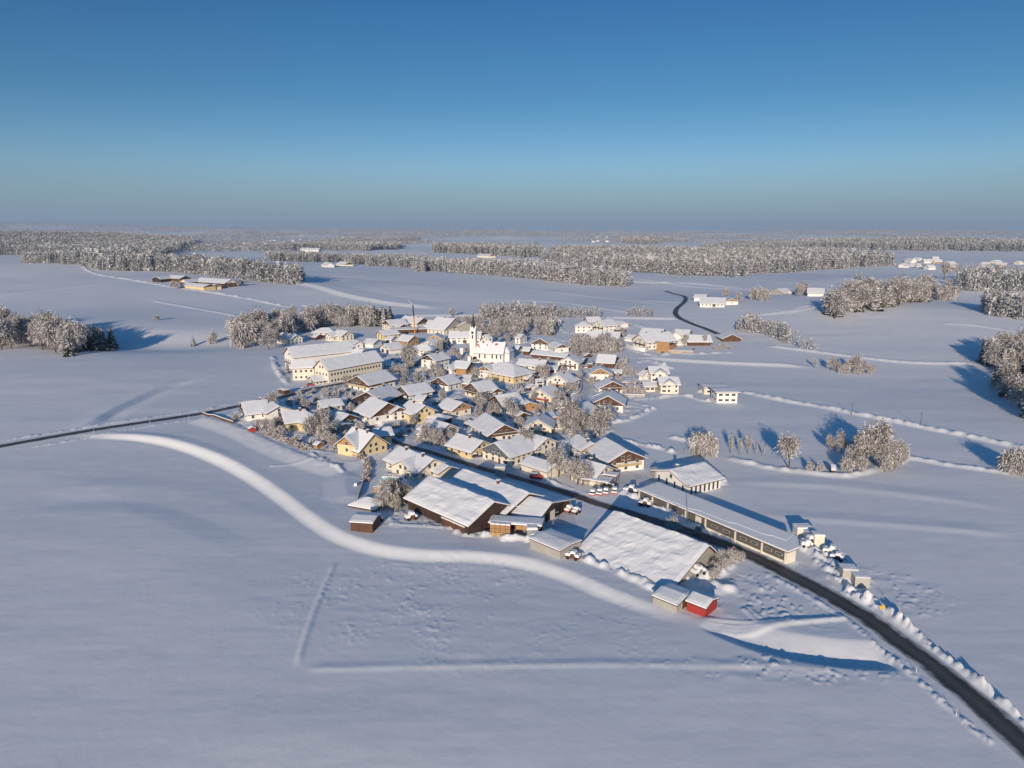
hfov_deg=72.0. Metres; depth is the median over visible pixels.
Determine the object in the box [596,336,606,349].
round tree
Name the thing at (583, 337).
round tree
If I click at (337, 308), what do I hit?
bare tree
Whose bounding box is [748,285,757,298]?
round tree
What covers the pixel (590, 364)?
garage
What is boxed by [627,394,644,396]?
garden fence
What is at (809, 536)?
snow covered machine
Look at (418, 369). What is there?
garden wall
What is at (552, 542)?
lean to
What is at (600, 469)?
house
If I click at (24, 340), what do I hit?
bare tree
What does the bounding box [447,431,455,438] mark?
bare tree
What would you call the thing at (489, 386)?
house
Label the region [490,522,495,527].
firewood crate
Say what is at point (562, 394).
bare tree
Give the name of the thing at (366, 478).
hedge bush
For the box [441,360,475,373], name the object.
barn
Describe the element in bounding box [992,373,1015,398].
bare tree
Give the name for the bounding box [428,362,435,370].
round tree
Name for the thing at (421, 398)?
shed
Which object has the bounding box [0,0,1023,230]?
sky
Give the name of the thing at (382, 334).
house
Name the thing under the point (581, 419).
bare tree
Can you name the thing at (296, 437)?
garden bush
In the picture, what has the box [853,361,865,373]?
round tree
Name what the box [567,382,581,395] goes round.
garden wall
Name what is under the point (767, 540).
garage row
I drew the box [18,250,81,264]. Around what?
wood
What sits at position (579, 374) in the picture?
round tree
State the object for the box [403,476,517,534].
barn
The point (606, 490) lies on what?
snowed in car
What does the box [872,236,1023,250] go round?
wood
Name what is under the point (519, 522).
wood store
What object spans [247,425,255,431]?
hut
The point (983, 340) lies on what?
bare tree
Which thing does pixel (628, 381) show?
shed
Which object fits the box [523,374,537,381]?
carport
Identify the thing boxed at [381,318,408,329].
farmhouse
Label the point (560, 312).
wood
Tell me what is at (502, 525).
firewood crate
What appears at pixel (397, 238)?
wood
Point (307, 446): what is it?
hedge bush
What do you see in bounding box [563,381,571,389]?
round tree
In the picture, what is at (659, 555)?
hall
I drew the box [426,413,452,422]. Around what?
gazebo
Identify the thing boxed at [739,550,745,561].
round tree
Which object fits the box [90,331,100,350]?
spruce tree
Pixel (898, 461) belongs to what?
round tree
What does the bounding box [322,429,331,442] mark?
round tree
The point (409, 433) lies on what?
street
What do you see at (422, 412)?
house
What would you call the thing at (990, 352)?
bare tree
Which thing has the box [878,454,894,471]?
round tree
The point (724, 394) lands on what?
house
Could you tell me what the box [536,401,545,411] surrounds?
round tree
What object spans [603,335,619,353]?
round tree
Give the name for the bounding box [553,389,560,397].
bare tree
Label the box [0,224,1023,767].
ground
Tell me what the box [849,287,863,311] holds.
spruce tree
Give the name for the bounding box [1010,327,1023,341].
bare tree
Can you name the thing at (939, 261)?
village house
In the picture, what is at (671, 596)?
shed
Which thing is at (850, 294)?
bare tree
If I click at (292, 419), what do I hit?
house
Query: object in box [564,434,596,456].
house
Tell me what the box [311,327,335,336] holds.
house
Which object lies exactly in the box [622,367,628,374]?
round tree
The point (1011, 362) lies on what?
bare tree
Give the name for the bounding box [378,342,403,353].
fire station
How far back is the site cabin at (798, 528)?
210.88 m
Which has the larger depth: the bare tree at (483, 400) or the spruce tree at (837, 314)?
the spruce tree at (837, 314)
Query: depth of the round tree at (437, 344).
532.45 m
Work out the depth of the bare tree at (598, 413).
317.43 m
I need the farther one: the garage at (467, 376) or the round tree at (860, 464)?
the garage at (467, 376)
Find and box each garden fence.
[357,479,363,497]
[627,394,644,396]
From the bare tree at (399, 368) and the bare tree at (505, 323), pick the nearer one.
the bare tree at (399, 368)
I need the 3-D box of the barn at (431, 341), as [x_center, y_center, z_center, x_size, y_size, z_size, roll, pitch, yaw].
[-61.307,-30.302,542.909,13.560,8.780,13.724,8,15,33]
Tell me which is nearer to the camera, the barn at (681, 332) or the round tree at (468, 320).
the barn at (681, 332)
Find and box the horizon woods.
[0,222,1022,251]
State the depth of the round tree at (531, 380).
418.26 m
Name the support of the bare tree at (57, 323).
on the ground at (198, 592)
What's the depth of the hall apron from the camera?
188.06 m
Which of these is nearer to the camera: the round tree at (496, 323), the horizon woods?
the round tree at (496, 323)
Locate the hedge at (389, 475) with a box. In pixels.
[381,473,404,479]
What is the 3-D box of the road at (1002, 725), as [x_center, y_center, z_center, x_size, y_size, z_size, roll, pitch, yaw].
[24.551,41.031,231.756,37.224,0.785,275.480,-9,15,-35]
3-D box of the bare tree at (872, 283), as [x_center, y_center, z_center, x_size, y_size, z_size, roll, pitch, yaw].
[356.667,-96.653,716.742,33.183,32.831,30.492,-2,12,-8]
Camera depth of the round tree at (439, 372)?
439.97 m
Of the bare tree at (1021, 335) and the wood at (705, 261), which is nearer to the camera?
the bare tree at (1021, 335)
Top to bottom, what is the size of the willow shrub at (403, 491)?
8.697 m
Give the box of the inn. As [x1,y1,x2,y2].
[282,341,383,384]
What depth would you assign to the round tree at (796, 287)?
837.68 m
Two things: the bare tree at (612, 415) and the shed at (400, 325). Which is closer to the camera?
the bare tree at (612, 415)
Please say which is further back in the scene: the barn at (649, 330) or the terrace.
the barn at (649, 330)
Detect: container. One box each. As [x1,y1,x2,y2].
[838,563,858,578]
[850,567,870,587]
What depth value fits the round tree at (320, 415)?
316.19 m
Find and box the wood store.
[488,515,544,532]
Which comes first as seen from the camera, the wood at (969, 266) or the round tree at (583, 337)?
the round tree at (583, 337)
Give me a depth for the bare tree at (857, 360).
457.90 m
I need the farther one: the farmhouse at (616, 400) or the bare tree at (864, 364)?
the bare tree at (864, 364)
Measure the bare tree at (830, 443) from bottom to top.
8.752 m
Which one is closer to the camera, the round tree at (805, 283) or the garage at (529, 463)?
the garage at (529, 463)
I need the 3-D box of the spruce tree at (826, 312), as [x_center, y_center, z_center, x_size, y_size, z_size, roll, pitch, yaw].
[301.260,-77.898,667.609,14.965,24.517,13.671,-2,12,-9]
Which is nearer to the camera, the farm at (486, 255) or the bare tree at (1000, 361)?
the bare tree at (1000, 361)
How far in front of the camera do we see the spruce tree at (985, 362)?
476.31 m
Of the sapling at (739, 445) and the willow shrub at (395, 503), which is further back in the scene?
the sapling at (739, 445)
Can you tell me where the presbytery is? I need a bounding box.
[448,330,482,343]
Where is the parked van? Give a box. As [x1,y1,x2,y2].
[529,471,543,479]
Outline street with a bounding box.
[347,389,435,445]
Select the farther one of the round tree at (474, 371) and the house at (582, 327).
the house at (582, 327)
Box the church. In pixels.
[468,315,514,361]
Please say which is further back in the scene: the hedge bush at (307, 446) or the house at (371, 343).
the house at (371, 343)
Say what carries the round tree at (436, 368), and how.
on the ground at (198, 592)
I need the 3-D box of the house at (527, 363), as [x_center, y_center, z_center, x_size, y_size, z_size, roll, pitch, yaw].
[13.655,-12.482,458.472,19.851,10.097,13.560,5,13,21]
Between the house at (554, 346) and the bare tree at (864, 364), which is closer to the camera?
the bare tree at (864, 364)
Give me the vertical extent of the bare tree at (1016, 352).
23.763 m
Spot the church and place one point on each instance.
(492, 351)
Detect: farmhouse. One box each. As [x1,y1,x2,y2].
[198,277,236,286]
[346,370,397,391]
[351,383,403,404]
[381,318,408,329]
[397,382,434,399]
[401,315,427,326]
[467,412,517,442]
[487,392,537,413]
[586,437,647,471]
[591,388,626,412]
[592,319,628,330]
[593,377,628,393]
[631,330,682,349]
[699,297,725,306]
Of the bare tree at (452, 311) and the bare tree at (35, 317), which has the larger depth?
the bare tree at (452, 311)
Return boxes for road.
[0,370,391,447]
[364,424,1023,760]
[664,291,720,333]
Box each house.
[238,397,292,421]
[277,332,302,344]
[278,407,313,430]
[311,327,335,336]
[314,398,344,410]
[324,329,354,340]
[331,411,359,424]
[334,426,394,455]
[352,396,406,424]
[363,338,383,347]
[376,329,399,339]
[382,446,459,480]
[395,334,420,345]
[401,399,437,424]
[415,344,437,355]
[416,418,462,437]
[419,351,451,368]
[426,332,446,341]
[429,374,461,390]
[435,397,473,416]
[444,433,490,458]
[462,379,504,396]
[477,362,536,383]
[479,433,558,465]
[481,334,492,341]
[514,334,527,343]
[515,356,550,370]
[522,410,561,436]
[527,384,564,402]
[530,336,551,349]
[544,371,580,389]
[546,341,569,352]
[556,354,584,369]
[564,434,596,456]
[568,457,617,485]
[572,401,596,421]
[573,321,593,332]
[584,316,600,323]
[585,329,602,337]
[588,364,613,380]
[637,366,669,381]
[640,376,680,393]
[708,387,740,402]
[726,297,738,304]
[897,263,909,267]
[904,258,917,262]
[909,263,921,266]
[921,259,930,262]
[923,265,935,269]
[930,259,942,262]
[990,260,1001,262]
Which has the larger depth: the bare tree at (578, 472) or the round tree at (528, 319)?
the round tree at (528, 319)
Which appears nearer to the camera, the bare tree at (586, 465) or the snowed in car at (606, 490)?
the snowed in car at (606, 490)
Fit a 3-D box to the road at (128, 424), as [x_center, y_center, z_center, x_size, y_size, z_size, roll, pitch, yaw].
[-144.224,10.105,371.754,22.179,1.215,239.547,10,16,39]
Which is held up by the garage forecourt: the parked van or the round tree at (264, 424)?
the parked van
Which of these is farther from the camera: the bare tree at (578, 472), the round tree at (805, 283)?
the round tree at (805, 283)
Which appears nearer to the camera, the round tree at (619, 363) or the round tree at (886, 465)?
the round tree at (886, 465)
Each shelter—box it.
[582,475,613,485]
[603,471,619,483]
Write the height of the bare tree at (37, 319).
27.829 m
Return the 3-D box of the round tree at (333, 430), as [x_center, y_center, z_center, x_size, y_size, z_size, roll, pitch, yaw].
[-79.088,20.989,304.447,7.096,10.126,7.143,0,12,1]
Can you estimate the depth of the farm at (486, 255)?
2136.12 m
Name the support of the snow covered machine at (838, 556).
on the ground at (198, 592)
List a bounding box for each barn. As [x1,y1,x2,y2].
[152,276,171,281]
[169,275,190,281]
[179,279,197,284]
[179,282,221,290]
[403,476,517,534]
[422,338,440,349]
[425,316,469,333]
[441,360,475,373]
[449,469,545,515]
[530,350,569,359]
[595,354,617,367]
[603,331,621,338]
[639,328,665,333]
[656,341,677,352]
[674,329,692,335]
[676,338,686,345]
[685,335,712,345]
[693,294,708,300]
[715,331,741,341]
[770,288,794,294]
[807,288,824,295]
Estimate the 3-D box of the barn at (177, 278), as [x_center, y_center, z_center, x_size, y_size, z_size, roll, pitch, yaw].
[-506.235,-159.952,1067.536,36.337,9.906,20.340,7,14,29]
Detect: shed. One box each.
[311,334,323,339]
[348,496,386,511]
[349,511,380,532]
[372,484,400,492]
[390,327,426,332]
[394,323,409,326]
[412,394,431,403]
[512,345,521,353]
[513,410,530,418]
[521,347,532,354]
[525,383,534,390]
[526,525,537,536]
[611,369,622,375]
[614,326,626,331]
[622,380,640,390]
[624,334,636,341]
[651,582,692,612]
[685,590,719,616]
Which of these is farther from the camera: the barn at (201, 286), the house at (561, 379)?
the barn at (201, 286)
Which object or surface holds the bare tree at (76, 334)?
on the ground at (198, 592)
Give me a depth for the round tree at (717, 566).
186.26 m
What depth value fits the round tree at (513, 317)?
665.13 m
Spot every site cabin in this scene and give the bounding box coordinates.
[792,523,813,537]
[803,529,816,536]
[811,530,825,547]
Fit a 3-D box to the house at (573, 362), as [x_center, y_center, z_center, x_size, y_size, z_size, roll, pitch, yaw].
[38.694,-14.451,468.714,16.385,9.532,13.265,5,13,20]
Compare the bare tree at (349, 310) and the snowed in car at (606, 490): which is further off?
the bare tree at (349, 310)
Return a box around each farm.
[300,248,320,251]
[321,262,333,266]
[336,261,353,265]
[477,254,495,257]
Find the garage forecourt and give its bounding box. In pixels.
[493,465,551,482]
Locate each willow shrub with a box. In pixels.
[378,474,392,488]
[379,474,404,508]
[388,492,401,511]
[390,469,405,500]
[397,480,408,502]
[401,481,411,500]
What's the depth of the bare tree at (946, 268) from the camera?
996.54 m
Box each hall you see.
[578,511,717,585]
[650,462,724,494]
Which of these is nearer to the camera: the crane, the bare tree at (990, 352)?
the bare tree at (990, 352)
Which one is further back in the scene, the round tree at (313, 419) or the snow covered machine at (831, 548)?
the round tree at (313, 419)
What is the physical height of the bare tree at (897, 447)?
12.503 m
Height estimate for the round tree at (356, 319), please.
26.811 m
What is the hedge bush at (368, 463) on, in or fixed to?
on the ground at (198, 592)
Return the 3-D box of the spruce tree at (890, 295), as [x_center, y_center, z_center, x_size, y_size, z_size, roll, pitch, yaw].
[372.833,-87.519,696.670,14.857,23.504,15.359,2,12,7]
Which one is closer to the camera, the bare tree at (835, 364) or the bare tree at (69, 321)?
the bare tree at (835, 364)
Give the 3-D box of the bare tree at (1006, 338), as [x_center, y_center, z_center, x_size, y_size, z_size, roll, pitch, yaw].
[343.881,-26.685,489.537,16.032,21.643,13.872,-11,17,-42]
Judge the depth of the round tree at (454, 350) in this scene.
518.48 m
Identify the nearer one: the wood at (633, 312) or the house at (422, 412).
the house at (422, 412)
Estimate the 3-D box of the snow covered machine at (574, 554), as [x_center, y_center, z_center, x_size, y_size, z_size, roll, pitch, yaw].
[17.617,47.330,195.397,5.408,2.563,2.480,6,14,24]
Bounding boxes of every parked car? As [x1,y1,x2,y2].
[472,452,481,457]
[603,483,614,486]
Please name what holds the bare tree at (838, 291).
on the ground at (198, 592)
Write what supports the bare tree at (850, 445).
on the ground at (198, 592)
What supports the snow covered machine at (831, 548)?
on the ground at (198, 592)
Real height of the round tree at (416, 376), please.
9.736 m
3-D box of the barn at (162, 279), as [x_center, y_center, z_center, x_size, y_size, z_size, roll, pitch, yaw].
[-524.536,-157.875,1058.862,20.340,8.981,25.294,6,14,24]
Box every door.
[545,508,549,522]
[682,599,686,608]
[695,516,700,524]
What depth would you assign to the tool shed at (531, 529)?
207.09 m
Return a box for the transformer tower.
[494,464,506,478]
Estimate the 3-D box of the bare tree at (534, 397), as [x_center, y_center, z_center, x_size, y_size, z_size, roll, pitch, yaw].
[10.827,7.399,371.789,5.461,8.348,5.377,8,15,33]
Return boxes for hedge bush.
[299,444,312,449]
[356,453,365,458]
[361,471,371,476]
[361,475,370,481]
[362,457,370,462]
[363,461,372,466]
[363,465,372,470]
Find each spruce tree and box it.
[63,335,75,356]
[70,342,82,352]
[83,334,90,349]
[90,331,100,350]
[99,331,112,350]
[106,326,118,345]
[107,333,117,350]
[190,336,196,345]
[277,320,285,333]
[284,363,289,373]
[375,310,380,326]
[379,308,386,325]
[442,337,447,348]
[548,318,555,335]
[823,290,833,314]
[829,298,842,316]
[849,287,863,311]
[867,288,884,311]
[881,284,894,306]
[976,339,987,361]
[980,338,995,365]
[996,348,1009,367]
[998,373,1011,396]
[1017,358,1023,381]
[1019,407,1023,417]
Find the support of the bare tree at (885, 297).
on the ground at (198, 592)
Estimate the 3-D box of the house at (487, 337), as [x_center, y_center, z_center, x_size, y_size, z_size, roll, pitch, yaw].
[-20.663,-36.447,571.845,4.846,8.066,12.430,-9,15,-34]
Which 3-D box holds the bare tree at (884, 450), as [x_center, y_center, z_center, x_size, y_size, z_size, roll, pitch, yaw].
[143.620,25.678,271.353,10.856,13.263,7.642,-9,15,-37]
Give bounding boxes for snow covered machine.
[404,510,417,520]
[564,504,573,513]
[565,549,584,560]
[571,506,580,514]
[623,484,638,492]
[638,497,651,507]
[691,563,706,576]
[800,539,814,547]
[801,534,812,541]
[823,543,844,553]
[830,551,847,562]
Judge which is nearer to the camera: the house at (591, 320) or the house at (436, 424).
the house at (436, 424)
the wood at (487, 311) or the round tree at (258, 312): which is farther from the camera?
the wood at (487, 311)
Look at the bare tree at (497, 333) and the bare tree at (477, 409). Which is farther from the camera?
the bare tree at (497, 333)
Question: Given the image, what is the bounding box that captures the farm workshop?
[511,489,574,523]
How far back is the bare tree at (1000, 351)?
462.70 m
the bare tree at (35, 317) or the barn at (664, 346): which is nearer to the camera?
the barn at (664, 346)
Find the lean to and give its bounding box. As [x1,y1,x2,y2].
[529,528,581,559]
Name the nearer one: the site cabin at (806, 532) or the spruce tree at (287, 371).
the site cabin at (806, 532)
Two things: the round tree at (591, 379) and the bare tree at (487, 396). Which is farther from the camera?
the round tree at (591, 379)
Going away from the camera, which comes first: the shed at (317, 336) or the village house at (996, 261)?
the shed at (317, 336)
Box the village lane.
[569,369,590,403]
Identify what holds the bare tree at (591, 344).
on the ground at (198, 592)
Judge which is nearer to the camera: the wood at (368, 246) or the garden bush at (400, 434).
the garden bush at (400, 434)
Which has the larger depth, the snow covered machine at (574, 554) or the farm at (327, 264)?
the farm at (327, 264)
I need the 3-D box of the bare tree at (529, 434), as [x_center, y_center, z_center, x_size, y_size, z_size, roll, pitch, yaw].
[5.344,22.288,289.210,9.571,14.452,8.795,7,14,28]
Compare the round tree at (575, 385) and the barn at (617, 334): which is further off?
the barn at (617, 334)
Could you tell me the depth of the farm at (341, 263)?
1710.92 m
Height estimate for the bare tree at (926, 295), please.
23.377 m
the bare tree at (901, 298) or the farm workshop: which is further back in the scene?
the bare tree at (901, 298)
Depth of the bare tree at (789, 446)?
267.82 m
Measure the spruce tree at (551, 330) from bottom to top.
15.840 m
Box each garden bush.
[291,435,301,441]
[308,439,314,445]
[331,390,339,396]
[355,421,363,427]
[391,422,401,427]
[395,431,407,437]
[427,373,435,377]
[434,438,446,445]
[517,389,525,394]
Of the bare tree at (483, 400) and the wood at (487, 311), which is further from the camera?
the wood at (487, 311)
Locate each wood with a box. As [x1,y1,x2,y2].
[0,230,195,254]
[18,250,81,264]
[79,247,305,284]
[264,250,349,261]
[278,240,402,250]
[328,235,419,241]
[344,253,632,285]
[431,242,546,259]
[477,300,557,319]
[547,243,895,276]
[552,305,601,317]
[619,236,689,243]
[626,306,652,316]
[699,240,799,248]
[735,312,802,343]
[793,237,873,247]
[799,338,818,349]
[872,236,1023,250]
[914,261,1021,269]
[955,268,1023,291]
[979,288,1023,319]
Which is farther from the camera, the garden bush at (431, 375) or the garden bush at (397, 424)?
the garden bush at (431, 375)
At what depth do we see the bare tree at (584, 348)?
512.16 m
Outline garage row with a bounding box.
[637,482,798,563]
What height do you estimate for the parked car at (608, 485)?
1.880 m
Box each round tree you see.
[206,330,218,343]
[224,315,244,335]
[227,318,260,348]
[231,413,238,420]
[249,306,269,324]
[253,418,263,430]
[259,418,270,430]
[265,419,276,430]
[266,391,277,401]
[273,416,283,426]
[274,309,296,333]
[276,425,285,435]
[296,306,321,331]
[299,398,310,411]
[301,419,313,434]
[302,415,318,431]
[310,301,331,326]
[311,409,329,427]
[313,394,319,402]
[315,417,330,430]
[315,425,331,441]
[322,405,333,421]
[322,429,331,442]
[325,421,336,435]
[326,433,337,445]
[331,418,341,428]
[338,309,355,326]
[343,302,359,324]
[345,403,354,414]
[357,301,376,326]
[363,421,373,429]
[404,360,412,368]
[412,371,420,381]
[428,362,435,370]
[433,363,441,374]
[434,340,442,350]
[436,365,445,376]
[438,387,446,398]
[452,345,457,354]
[455,352,460,359]
[460,314,471,323]
[471,366,478,376]
[474,313,482,324]
[475,321,483,330]
[475,391,483,404]
[487,327,495,335]
[488,316,501,329]
[506,312,519,321]
[507,320,519,330]
[509,324,524,339]
[512,416,524,428]
[519,318,529,332]
[523,316,532,324]
[528,376,534,383]
[534,363,540,374]
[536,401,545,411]
[538,318,548,327]
[540,312,555,327]
[540,324,548,334]
[540,362,549,376]
[543,450,552,458]
[549,395,560,411]
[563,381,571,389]
[566,334,581,348]
[571,382,578,390]
[577,370,581,378]
[578,333,590,342]
[588,335,600,353]
[588,376,593,383]
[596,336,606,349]
[598,339,605,351]
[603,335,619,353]
[616,358,626,368]
[621,355,627,364]
[621,387,627,393]
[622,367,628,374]
[628,384,633,391]
[632,382,639,392]
[684,429,708,455]
[689,432,702,456]
[694,525,701,533]
[698,429,716,457]
[707,439,721,456]
[707,558,722,577]
[708,565,718,579]
[714,548,725,561]
[718,556,730,569]
[724,546,736,562]
[731,547,740,562]
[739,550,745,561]
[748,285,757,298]
[753,284,766,300]
[763,287,770,300]
[793,281,802,293]
[795,285,805,295]
[799,280,809,294]
[805,461,814,470]
[816,461,825,471]
[837,364,846,373]
[838,455,854,472]
[843,364,850,372]
[852,456,868,472]
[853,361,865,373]
[866,362,872,373]
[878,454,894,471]
[891,451,904,468]
[898,451,910,462]
[935,281,949,299]
[943,281,956,300]
[951,284,961,299]
[996,443,1023,474]
[996,446,1021,474]
[1018,446,1023,476]
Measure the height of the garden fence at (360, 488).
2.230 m
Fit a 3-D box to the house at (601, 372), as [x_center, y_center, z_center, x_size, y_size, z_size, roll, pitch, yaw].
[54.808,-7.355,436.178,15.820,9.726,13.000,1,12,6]
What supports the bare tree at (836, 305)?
on the ground at (198, 592)
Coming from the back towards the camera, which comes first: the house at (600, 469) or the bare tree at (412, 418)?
the bare tree at (412, 418)
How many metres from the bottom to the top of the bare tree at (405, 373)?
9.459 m
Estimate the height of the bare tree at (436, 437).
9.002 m
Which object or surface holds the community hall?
on the ground at (198, 592)
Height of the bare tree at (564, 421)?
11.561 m
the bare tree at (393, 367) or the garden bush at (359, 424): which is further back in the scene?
the bare tree at (393, 367)
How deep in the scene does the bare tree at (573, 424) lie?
311.11 m
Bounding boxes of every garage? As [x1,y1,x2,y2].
[329,421,352,433]
[352,340,364,347]
[384,336,397,342]
[460,379,474,386]
[461,375,473,379]
[519,455,563,477]
[535,378,543,385]
[548,365,559,372]
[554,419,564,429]
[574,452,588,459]
[588,362,593,368]
[698,383,727,393]
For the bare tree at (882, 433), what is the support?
on the ground at (198, 592)
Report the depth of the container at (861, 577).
180.99 m
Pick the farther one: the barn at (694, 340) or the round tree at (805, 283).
the round tree at (805, 283)
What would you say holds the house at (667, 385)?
on the ground at (198, 592)
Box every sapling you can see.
[728,433,734,449]
[737,436,742,451]
[744,434,752,452]
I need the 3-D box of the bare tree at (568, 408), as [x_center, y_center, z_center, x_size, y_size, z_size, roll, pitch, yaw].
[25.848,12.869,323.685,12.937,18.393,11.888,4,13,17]
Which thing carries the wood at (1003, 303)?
on the ground at (198, 592)
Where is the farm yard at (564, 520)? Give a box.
[542,512,576,527]
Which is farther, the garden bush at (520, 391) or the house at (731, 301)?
the house at (731, 301)
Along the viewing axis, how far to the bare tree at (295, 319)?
648.89 m
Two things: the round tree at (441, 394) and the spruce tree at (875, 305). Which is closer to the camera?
the round tree at (441, 394)
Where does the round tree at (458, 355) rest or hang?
on the church lane
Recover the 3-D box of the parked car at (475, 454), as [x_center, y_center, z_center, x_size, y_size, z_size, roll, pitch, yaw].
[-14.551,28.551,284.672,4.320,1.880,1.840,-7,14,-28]
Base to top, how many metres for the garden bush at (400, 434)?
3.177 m
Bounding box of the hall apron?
[794,564,840,585]
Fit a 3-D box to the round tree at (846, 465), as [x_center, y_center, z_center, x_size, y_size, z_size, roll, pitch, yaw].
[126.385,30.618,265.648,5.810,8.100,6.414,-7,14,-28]
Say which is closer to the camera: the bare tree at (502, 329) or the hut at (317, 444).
the hut at (317, 444)
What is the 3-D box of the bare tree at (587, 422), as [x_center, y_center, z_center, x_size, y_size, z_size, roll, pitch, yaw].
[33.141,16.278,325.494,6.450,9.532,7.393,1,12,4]
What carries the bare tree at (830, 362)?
on the ground at (198, 592)
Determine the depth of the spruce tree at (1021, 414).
344.13 m
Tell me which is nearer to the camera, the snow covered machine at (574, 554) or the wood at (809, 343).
the snow covered machine at (574, 554)
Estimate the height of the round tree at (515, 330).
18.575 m
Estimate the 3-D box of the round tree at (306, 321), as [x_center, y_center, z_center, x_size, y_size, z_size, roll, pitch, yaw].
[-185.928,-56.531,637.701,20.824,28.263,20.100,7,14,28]
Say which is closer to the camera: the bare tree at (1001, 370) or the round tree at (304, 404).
the round tree at (304, 404)
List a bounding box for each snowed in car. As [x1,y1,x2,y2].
[589,488,597,495]
[596,487,603,494]
[603,487,610,493]
[611,486,618,493]
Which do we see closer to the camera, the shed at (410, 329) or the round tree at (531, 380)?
the round tree at (531, 380)
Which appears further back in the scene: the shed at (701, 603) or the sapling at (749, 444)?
the sapling at (749, 444)
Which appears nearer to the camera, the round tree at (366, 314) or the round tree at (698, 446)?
the round tree at (698, 446)
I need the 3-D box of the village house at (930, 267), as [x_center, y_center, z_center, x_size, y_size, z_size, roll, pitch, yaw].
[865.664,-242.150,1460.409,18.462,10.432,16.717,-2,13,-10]
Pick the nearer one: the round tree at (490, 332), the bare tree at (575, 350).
the bare tree at (575, 350)
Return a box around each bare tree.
[0,302,12,318]
[0,318,19,349]
[1,312,27,334]
[3,318,22,348]
[9,313,26,340]
[18,317,30,337]
[20,325,31,345]
[24,313,46,347]
[27,311,43,325]
[28,310,55,320]
[28,312,47,328]
[29,318,50,348]
[37,321,61,351]
[48,313,65,345]
[48,315,66,348]
[52,325,77,352]
[55,317,89,352]
[59,316,77,325]
[84,330,99,345]
[87,324,102,334]
[241,314,254,325]
[244,311,260,322]
[251,320,258,342]
[256,321,269,340]
[256,326,276,349]
[260,324,272,336]
[263,311,274,323]
[268,327,283,345]
[269,319,278,329]
[271,307,282,317]
[276,319,290,332]
[284,305,298,317]
[290,312,299,325]
[312,306,324,328]
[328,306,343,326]
[332,304,344,323]
[341,375,346,383]
[346,307,356,325]
[352,305,367,323]
[372,482,391,510]
[390,362,396,372]
[395,364,404,375]
[399,342,421,362]
[399,376,405,384]
[401,368,408,380]
[409,414,416,426]
[418,418,431,440]
[426,426,435,444]
[430,428,442,445]
[442,427,450,437]
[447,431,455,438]
[448,307,455,314]
[471,395,476,404]
[474,403,482,416]
[479,396,487,408]
[480,326,488,334]
[485,393,491,403]
[486,399,499,413]
[491,406,501,417]
[492,328,500,338]
[496,325,505,336]
[502,319,509,331]
[502,394,519,418]
[514,424,533,439]
[528,392,536,401]
[544,440,569,476]
[553,319,559,326]
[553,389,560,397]
[556,396,580,427]
[556,413,570,430]
[558,389,568,403]
[565,454,587,484]
[569,338,579,344]
[569,418,582,432]
[570,342,580,355]
[571,426,577,436]
[572,408,586,431]
[572,458,593,483]
[580,343,589,354]
[582,415,588,425]
[583,463,594,484]
[584,341,594,349]
[587,401,616,430]
[587,416,600,433]
[601,402,614,422]
[615,339,623,351]
[620,326,625,336]
[651,466,656,477]
[665,516,682,530]
[680,334,688,344]
[722,288,730,295]
[734,291,743,300]
[775,429,802,467]
[820,285,854,310]
[821,288,855,318]
[824,356,835,369]
[825,434,838,451]
[832,359,840,370]
[833,430,849,452]
[834,285,855,300]
[837,280,857,292]
[840,279,863,291]
[841,446,855,460]
[843,289,859,312]
[847,431,869,451]
[849,352,863,369]
[850,276,880,288]
[850,440,870,458]
[851,286,875,309]
[853,427,880,463]
[854,284,872,302]
[859,418,897,462]
[862,361,867,372]
[871,285,896,307]
[873,436,896,462]
[879,278,889,288]
[882,279,903,298]
[887,281,913,305]
[888,275,913,300]
[888,438,902,455]
[889,273,907,281]
[893,281,911,304]
[895,437,909,457]
[908,277,928,290]
[908,280,923,302]
[911,284,927,302]
[918,282,931,302]
[921,280,934,297]
[923,274,939,290]
[941,260,952,278]
[945,278,952,285]
[977,335,1003,350]
[981,341,1000,366]
[985,361,1020,387]
[987,345,1009,367]
[988,358,1014,389]
[991,341,1015,360]
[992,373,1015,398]
[995,358,1019,370]
[996,328,1016,342]
[998,330,1014,344]
[1003,340,1023,362]
[1006,371,1023,406]
[1009,336,1023,362]
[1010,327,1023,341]
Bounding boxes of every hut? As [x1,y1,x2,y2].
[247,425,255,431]
[278,387,290,394]
[312,441,324,448]
[463,419,472,426]
[830,464,835,472]
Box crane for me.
[408,300,415,333]
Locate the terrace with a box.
[668,348,693,352]
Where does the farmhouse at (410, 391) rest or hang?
on the ground at (198, 592)
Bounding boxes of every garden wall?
[202,412,232,423]
[406,366,425,371]
[473,361,496,364]
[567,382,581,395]
[626,343,647,350]
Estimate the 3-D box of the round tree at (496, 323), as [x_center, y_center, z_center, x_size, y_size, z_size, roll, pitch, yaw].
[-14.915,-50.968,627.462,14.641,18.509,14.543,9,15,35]
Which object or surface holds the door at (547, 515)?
in the farm workshop
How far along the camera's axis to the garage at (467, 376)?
425.69 m
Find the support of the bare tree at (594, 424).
on the ground at (198, 592)
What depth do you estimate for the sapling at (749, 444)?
289.61 m
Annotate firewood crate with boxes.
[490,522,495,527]
[495,522,500,528]
[500,522,505,528]
[505,523,510,529]
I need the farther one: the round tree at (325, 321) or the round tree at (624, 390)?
the round tree at (325, 321)
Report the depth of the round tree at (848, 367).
457.64 m

